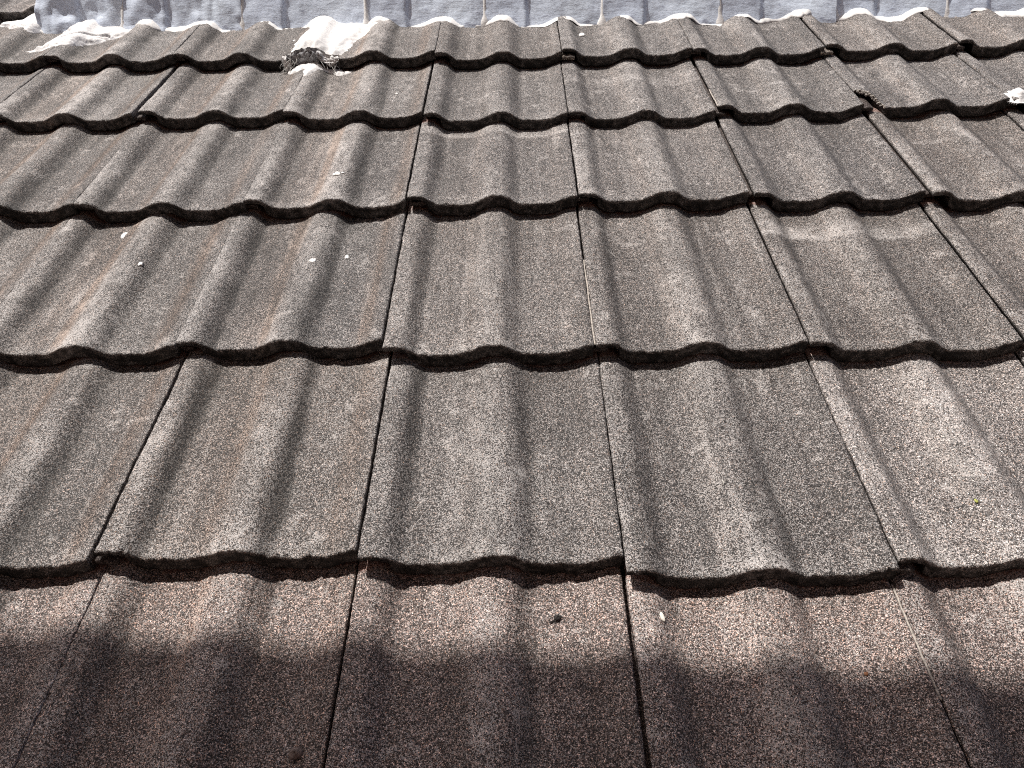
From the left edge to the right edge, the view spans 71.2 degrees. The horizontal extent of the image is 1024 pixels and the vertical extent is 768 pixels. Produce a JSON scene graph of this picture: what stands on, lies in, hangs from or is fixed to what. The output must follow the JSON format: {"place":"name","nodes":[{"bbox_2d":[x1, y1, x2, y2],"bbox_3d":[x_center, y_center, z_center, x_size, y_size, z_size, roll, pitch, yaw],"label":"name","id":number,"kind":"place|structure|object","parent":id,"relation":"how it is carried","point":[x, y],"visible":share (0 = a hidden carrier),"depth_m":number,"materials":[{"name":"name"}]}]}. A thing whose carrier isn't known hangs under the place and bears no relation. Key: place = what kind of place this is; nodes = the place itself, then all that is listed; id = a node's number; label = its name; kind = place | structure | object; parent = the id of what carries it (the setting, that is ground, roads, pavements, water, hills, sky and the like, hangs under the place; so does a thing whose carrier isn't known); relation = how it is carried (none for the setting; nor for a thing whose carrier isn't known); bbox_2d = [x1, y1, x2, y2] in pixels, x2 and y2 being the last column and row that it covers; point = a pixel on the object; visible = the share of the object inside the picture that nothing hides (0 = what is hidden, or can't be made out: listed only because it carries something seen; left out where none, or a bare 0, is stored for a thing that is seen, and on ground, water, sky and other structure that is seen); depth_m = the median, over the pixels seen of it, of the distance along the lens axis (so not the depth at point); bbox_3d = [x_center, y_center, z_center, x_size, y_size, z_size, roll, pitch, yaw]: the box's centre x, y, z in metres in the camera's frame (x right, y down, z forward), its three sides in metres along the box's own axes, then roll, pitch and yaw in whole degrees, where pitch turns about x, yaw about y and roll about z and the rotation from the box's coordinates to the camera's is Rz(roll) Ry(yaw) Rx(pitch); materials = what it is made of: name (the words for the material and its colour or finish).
{"place":"outdoors","nodes":[
{"label":"outdoors","id":0,"kind":"place"},
{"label":"roof deck","id":1,"kind":"structure","parent":0,"visible":0},
{"bbox_2d":[0,564,107,767],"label":"roof tile","id":2,"kind":"object","parent":1,"relation":"on","point":[40,620],"visible":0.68,"depth_m":0.77,"materials":[{"name":"concrete"}]},
{"bbox_2d":[0,350,189,578],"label":"roof tile","id":3,"kind":"object","parent":2,"relation":"on","point":[75,432],"visible":0.74,"depth_m":0.93,"materials":[{"name":"concrete"}]},
{"bbox_2d":[0,209,238,366],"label":"roof tile","id":4,"kind":"object","parent":3,"relation":"on","point":[91,284],"visible":0.87,"depth_m":1.13,"materials":[{"name":"concrete"}]},
{"bbox_2d":[73,115,284,222],"bbox_3d":[-0.612,-0.441,1.409,0.320,0.043,0.396,-1,44,0],"label":"roof tile","id":5,"kind":"object","parent":4,"relation":"on","point":[208,171],"visible":0.91,"depth_m":1.35,"materials":[{"name":"concrete"}]},
{"bbox_2d":[138,59,304,128],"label":"roof tile","id":6,"kind":"object","parent":5,"relation":"on","point":[186,95],"visible":0.77,"depth_m":1.54,"materials":[{"name":"concrete"}]},
{"bbox_2d":[173,21,309,70],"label":"roof tile","id":7,"kind":"object","parent":6,"relation":"on","point":[264,45],"visible":0.62,"depth_m":1.70,"materials":[{"name":"concrete"}]},
{"bbox_2d":[34,0,121,33],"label":"ridge cap","id":8,"kind":"object","parent":1,"relation":"on","point":[56,16],"visible":0.38,"depth_m":1.80,"materials":[{"name":"blue paint"}]},
{"bbox_2d":[120,0,241,30],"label":"ridge cap","id":9,"kind":"object","parent":1,"relation":"on","point":[221,14],"visible":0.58,"depth_m":1.80,"materials":[{"name":"blue paint"}]},
{"bbox_2d":[15,556,358,767],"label":"roof tile","id":10,"kind":"object","parent":1,"relation":"on","point":[235,664],"visible":0.79,"depth_m":0.74,"materials":[{"name":"concrete"}]},
{"bbox_2d":[94,347,392,569],"bbox_3d":[-0.313,0.059,0.963,0.322,0.043,0.410,-1,44,0],"label":"roof tile","id":11,"kind":"object","parent":10,"relation":"on","point":[268,461],"visible":0.84,"depth_m":0.90,"materials":[{"name":"concrete"}]},
{"bbox_2d":[176,188,408,360],"bbox_3d":[-0.324,-0.201,1.192,0.320,0.043,0.436,-1,45,0],"label":"roof tile","id":12,"kind":"object","parent":11,"relation":"on","point":[319,284],"visible":0.83,"depth_m":1.13,"materials":[{"name":"concrete"}]},
{"bbox_2d":[244,116,426,218],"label":"roof tile","id":13,"kind":"object","parent":12,"relation":"on","point":[360,169],"visible":0.77,"depth_m":1.35,"materials":[{"name":"concrete"}]},
{"bbox_2d":[283,60,434,129],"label":"roof tile","id":14,"kind":"object","parent":13,"relation":"on","point":[379,94],"visible":0.8,"depth_m":1.54,"materials":[{"name":"concrete"}]},
{"bbox_2d":[288,62,351,75],"bbox_3d":[-0.444,-0.714,1.643,0.168,0.034,0.102,-1,49,0],"label":"mortar drip","id":15,"kind":"object","parent":14,"relation":"attached to","point":[310,68],"visible":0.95,"depth_m":1.65},
{"bbox_2d":[310,19,444,67],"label":"roof tile","id":16,"kind":"object","parent":14,"relation":"on","point":[390,43],"visible":0.57,"depth_m":1.68,"materials":[{"name":"concrete"}]},
{"bbox_2d":[280,18,377,74],"bbox_3d":[-0.425,-0.832,1.727,0.231,0.055,0.287,-1,49,0],"label":"mortar lump","id":17,"kind":"object","parent":16,"relation":"on","point":[333,39],"visible":0.96,"depth_m":1.68,"materials":[{"name":"white concrete"}]},
{"bbox_2d":[288,747,302,760],"bbox_3d":[-0.207,0.354,0.685,0.014,0.009,0.012,-9,45,-8],"label":"soil clod","id":18,"kind":"object","parent":10,"relation":"on","point":[294,754],"visible":1,"depth_m":0.68,"materials":[{"name":"brown soil"}]},
{"bbox_2d":[240,0,363,29],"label":"ridge cap","id":19,"kind":"object","parent":1,"relation":"on","point":[282,14],"visible":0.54,"depth_m":1.80,"materials":[{"name":"blue paint"}]},
{"bbox_2d":[362,0,482,27],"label":"ridge cap","id":20,"kind":"object","parent":1,"relation":"on","point":[410,13],"visible":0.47,"depth_m":1.80,"materials":[{"name":"blue paint"}]},
{"bbox_2d":[325,560,650,767],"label":"roof tile","id":21,"kind":"object","parent":1,"relation":"on","point":[488,667],"visible":0.81,"depth_m":0.74,"materials":[{"name":"concrete"}]},
{"bbox_2d":[358,351,624,575],"bbox_3d":[-0.013,0.063,0.954,0.322,0.042,0.410,-1,44,0],"label":"roof tile","id":22,"kind":"object","parent":21,"relation":"on","point":[494,461],"visible":0.81,"depth_m":0.89,"materials":[{"name":"concrete"}]},
{"bbox_2d":[382,201,607,366],"bbox_3d":[-0.024,-0.193,1.179,0.322,0.042,0.435,-1,45,0],"label":"roof tile","id":23,"kind":"object","parent":22,"relation":"on","point":[499,281],"visible":0.87,"depth_m":1.12,"materials":[{"name":"concrete"}]},
{"bbox_2d":[407,117,588,215],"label":"roof tile","id":24,"kind":"object","parent":23,"relation":"on","point":[507,166],"visible":0.75,"depth_m":1.34,"materials":[{"name":"concrete"}]},
{"bbox_2d":[424,56,580,130],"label":"roof tile","id":25,"kind":"object","parent":24,"relation":"on","point":[506,92],"visible":0.86,"depth_m":1.53,"materials":[{"name":"concrete"}]},
{"bbox_2d":[435,21,574,69],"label":"roof tile","id":26,"kind":"object","parent":25,"relation":"on","point":[464,48],"visible":0.68,"depth_m":1.69,"materials":[{"name":"concrete"}]},
{"bbox_2d":[553,613,562,623],"bbox_3d":[0.050,0.257,0.786,0.015,0.007,0.010,-22,48,-20],"label":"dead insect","id":27,"kind":"object","parent":21,"relation":"on","point":[558,618],"visible":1,"depth_m":0.78},
{"bbox_2d":[481,0,600,26],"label":"ridge cap","id":28,"kind":"object","parent":1,"relation":"on","point":[523,13],"visible":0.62,"depth_m":1.79,"materials":[{"name":"blue paint"}]},
{"bbox_2d":[597,0,719,24],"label":"ridge cap","id":29,"kind":"object","parent":1,"relation":"on","point":[642,12],"visible":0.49,"depth_m":1.79,"materials":[{"name":"blue paint"}]},
{"bbox_2d":[716,0,836,23],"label":"ridge cap","id":30,"kind":"object","parent":1,"relation":"on","point":[823,11],"visible":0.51,"depth_m":1.79,"materials":[{"name":"blue paint"}]},
{"bbox_2d":[623,561,968,767],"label":"roof tile","id":31,"kind":"object","parent":1,"relation":"on","point":[753,673],"visible":0.73,"depth_m":0.73,"materials":[{"name":"concrete"}]},
{"bbox_2d":[660,612,664,621],"bbox_3d":[0.163,0.252,0.774,0.005,0.004,0.012,-11,45,-10],"label":"seed husk","id":32,"kind":"object","parent":31,"relation":"on","point":[662,616],"visible":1,"depth_m":0.77,"materials":[{"name":"white plant"}]},
{"bbox_2d":[597,348,914,588],"bbox_3d":[0.286,0.074,0.941,0.322,0.043,0.410,-1,44,0],"label":"roof tile","id":33,"kind":"object","parent":31,"relation":"on","point":[788,501],"visible":0.88,"depth_m":0.88,"materials":[{"name":"concrete"}]},
{"bbox_2d":[577,197,809,363],"bbox_3d":[0.277,-0.198,1.179,0.325,0.042,0.435,-1,45,0],"label":"roof tile","id":34,"kind":"object","parent":33,"relation":"on","point":[668,282],"visible":0.86,"depth_m":1.12,"materials":[{"name":"concrete"}]},
{"bbox_2d":[568,115,758,211],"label":"roof tile","id":35,"kind":"object","parent":34,"relation":"on","point":[642,164],"visible":0.77,"depth_m":1.34,"materials":[{"name":"concrete"}]},
{"bbox_2d":[561,54,724,127],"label":"roof tile","id":36,"kind":"object","parent":35,"relation":"on","point":[624,92],"visible":0.89,"depth_m":1.53,"materials":[{"name":"concrete"}]},
{"bbox_2d":[557,16,700,65],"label":"roof tile","id":37,"kind":"object","parent":36,"relation":"on","point":[613,40],"visible":0.73,"depth_m":1.69,"materials":[{"name":"concrete"}]},
{"bbox_2d":[40,7,1023,32],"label":"mortar bedding","id":38,"kind":"object","parent":37,"relation":"on","point":[800,13],"visible":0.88,"depth_m":1.79,"materials":[{"name":"white concrete"}]},
{"bbox_2d":[836,0,945,16],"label":"ridge cap","id":39,"kind":"object","parent":1,"relation":"on","point":[888,8],"visible":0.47,"depth_m":1.80,"materials":[{"name":"blue paint"}]},
{"bbox_2d":[888,563,1023,767],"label":"roof tile","id":40,"kind":"object","parent":1,"relation":"on","point":[967,634],"visible":0.68,"depth_m":0.75,"materials":[{"name":"concrete"}]},
{"bbox_2d":[803,346,1023,577],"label":"roof tile","id":41,"kind":"object","parent":40,"relation":"on","point":[934,447],"visible":0.86,"depth_m":0.91,"materials":[{"name":"concrete"}]},
{"bbox_2d":[746,197,1023,361],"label":"roof tile","id":42,"kind":"object","parent":41,"relation":"on","point":[859,285],"visible":0.84,"depth_m":1.11,"materials":[{"name":"concrete"}]},
{"bbox_2d":[715,109,933,211],"bbox_3d":[0.585,-0.459,1.404,0.322,0.042,0.395,-1,44,0],"label":"roof tile","id":43,"kind":"object","parent":42,"relation":"on","point":[793,163],"visible":0.84,"depth_m":1.34,"materials":[{"name":"concrete"}]},
{"bbox_2d":[691,52,872,122],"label":"roof tile","id":44,"kind":"object","parent":43,"relation":"on","point":[764,89],"visible":0.79,"depth_m":1.53,"materials":[{"name":"concrete"}]},
{"bbox_2d":[678,16,833,64],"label":"roof tile","id":45,"kind":"object","parent":44,"relation":"on","point":[741,39],"visible":0.68,"depth_m":1.68,"materials":[{"name":"concrete"}]},
{"bbox_2d":[944,0,1023,17],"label":"ridge cap","id":46,"kind":"object","parent":1,"relation":"on","point":[960,8],"visible":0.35,"depth_m":1.80,"materials":[{"name":"blue paint"}]},
{"bbox_2d":[1000,106,1023,130],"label":"roof tile","id":47,"kind":"object","parent":1,"relation":"on","point":[1015,114],"visible":0.63,"depth_m":1.46,"materials":[{"name":"concrete"}]},
{"bbox_2d":[952,49,1023,110],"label":"roof tile","id":48,"kind":"object","parent":47,"relation":"on","point":[1004,73],"visible":0.77,"depth_m":1.61,"materials":[{"name":"concrete"}]},
{"bbox_2d":[920,8,1023,56],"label":"roof tile","id":49,"kind":"object","parent":48,"relation":"on","point":[988,33],"visible":0.68,"depth_m":1.71,"materials":[{"name":"concrete"}]},
{"bbox_2d":[1004,88,1023,103],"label":"mortar dab","id":50,"kind":"object","parent":48,"relation":"on","point":[1018,93],"visible":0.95,"depth_m":1.46,"materials":[{"name":"white concrete"}]},
{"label":"roof tile","id":51,"kind":"object","parent":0,"visible":0},
{"bbox_2d":[1013,347,1023,366],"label":"roof tile","id":52,"kind":"object","parent":51,"relation":"on","point":[1019,354],"visible":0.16,"depth_m":1.02,"materials":[{"name":"concrete"}]},
{"bbox_2d":[917,196,1023,339],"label":"roof tile","id":53,"kind":"object","parent":52,"relation":"on","point":[987,245],"visible":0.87,"depth_m":1.19,"materials":[{"name":"concrete"}]},
{"bbox_2d":[862,106,1023,210],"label":"roof tile","id":54,"kind":"object","parent":53,"relation":"on","point":[961,163],"visible":0.82,"depth_m":1.37,"materials":[{"name":"concrete"}]},
{"bbox_2d":[821,49,1016,117],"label":"roof tile","id":55,"kind":"object","parent":54,"relation":"on","point":[892,85],"visible":0.88,"depth_m":1.54,"materials":[{"name":"concrete"}]},
{"bbox_2d":[800,13,964,60],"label":"roof tile","id":56,"kind":"object","parent":55,"relation":"on","point":[917,36],"visible":0.69,"depth_m":1.69,"materials":[{"name":"concrete"}]},
{"label":"roof tile","id":57,"kind":"object","parent":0,"visible":0},
{"bbox_2d":[0,215,71,303],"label":"roof tile","id":58,"kind":"object","parent":57,"relation":"on","point":[23,245],"visible":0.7,"depth_m":1.23,"materials":[{"name":"concrete"}]},
{"bbox_2d":[0,120,142,222],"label":"roof tile","id":59,"kind":"object","parent":58,"relation":"on","point":[49,176],"visible":0.76,"depth_m":1.38,"materials":[{"name":"concrete"}]},
{"bbox_2d":[0,59,186,131],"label":"roof tile","id":60,"kind":"object","parent":59,"relation":"on","point":[106,97],"visible":0.83,"depth_m":1.55,"materials":[{"name":"concrete"}]},
{"bbox_2d":[44,24,199,71],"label":"roof tile","id":61,"kind":"object","parent":60,"relation":"on","point":[140,47],"visible":0.59,"depth_m":1.68,"materials":[{"name":"concrete"}]},
{"label":"roof tile","id":62,"kind":"object","parent":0,"visible":0},
{"bbox_2d":[0,62,54,120],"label":"roof tile","id":63,"kind":"object","parent":62,"relation":"on","point":[11,84],"visible":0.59,"depth_m":1.63,"materials":[{"name":"concrete"}]},
{"bbox_2d":[0,20,62,72],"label":"roof tile","id":64,"kind":"object","parent":63,"relation":"on","point":[17,44],"visible":0.4,"depth_m":1.70,"materials":[{"name":"concrete"}]},
{"bbox_2d":[0,0,35,20],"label":"roof tile","id":65,"kind":"object","parent":64,"relation":"on","point":[12,10],"visible":0.36,"depth_m":1.87,"materials":[{"name":"concrete"}]},
{"bbox_2d":[0,13,40,32],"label":"mortar smear","id":66,"kind":"object","parent":64,"relation":"on","point":[29,24],"visible":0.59,"depth_m":1.81},
{"bbox_2d":[28,20,131,52],"bbox_3d":[-1.059,-0.859,1.768,0.243,0.048,0.225,-1,49,0],"label":"mortar smear","id":67,"kind":"object","parent":64,"relation":"on","point":[88,32],"visible":0.75,"depth_m":1.75}
]}

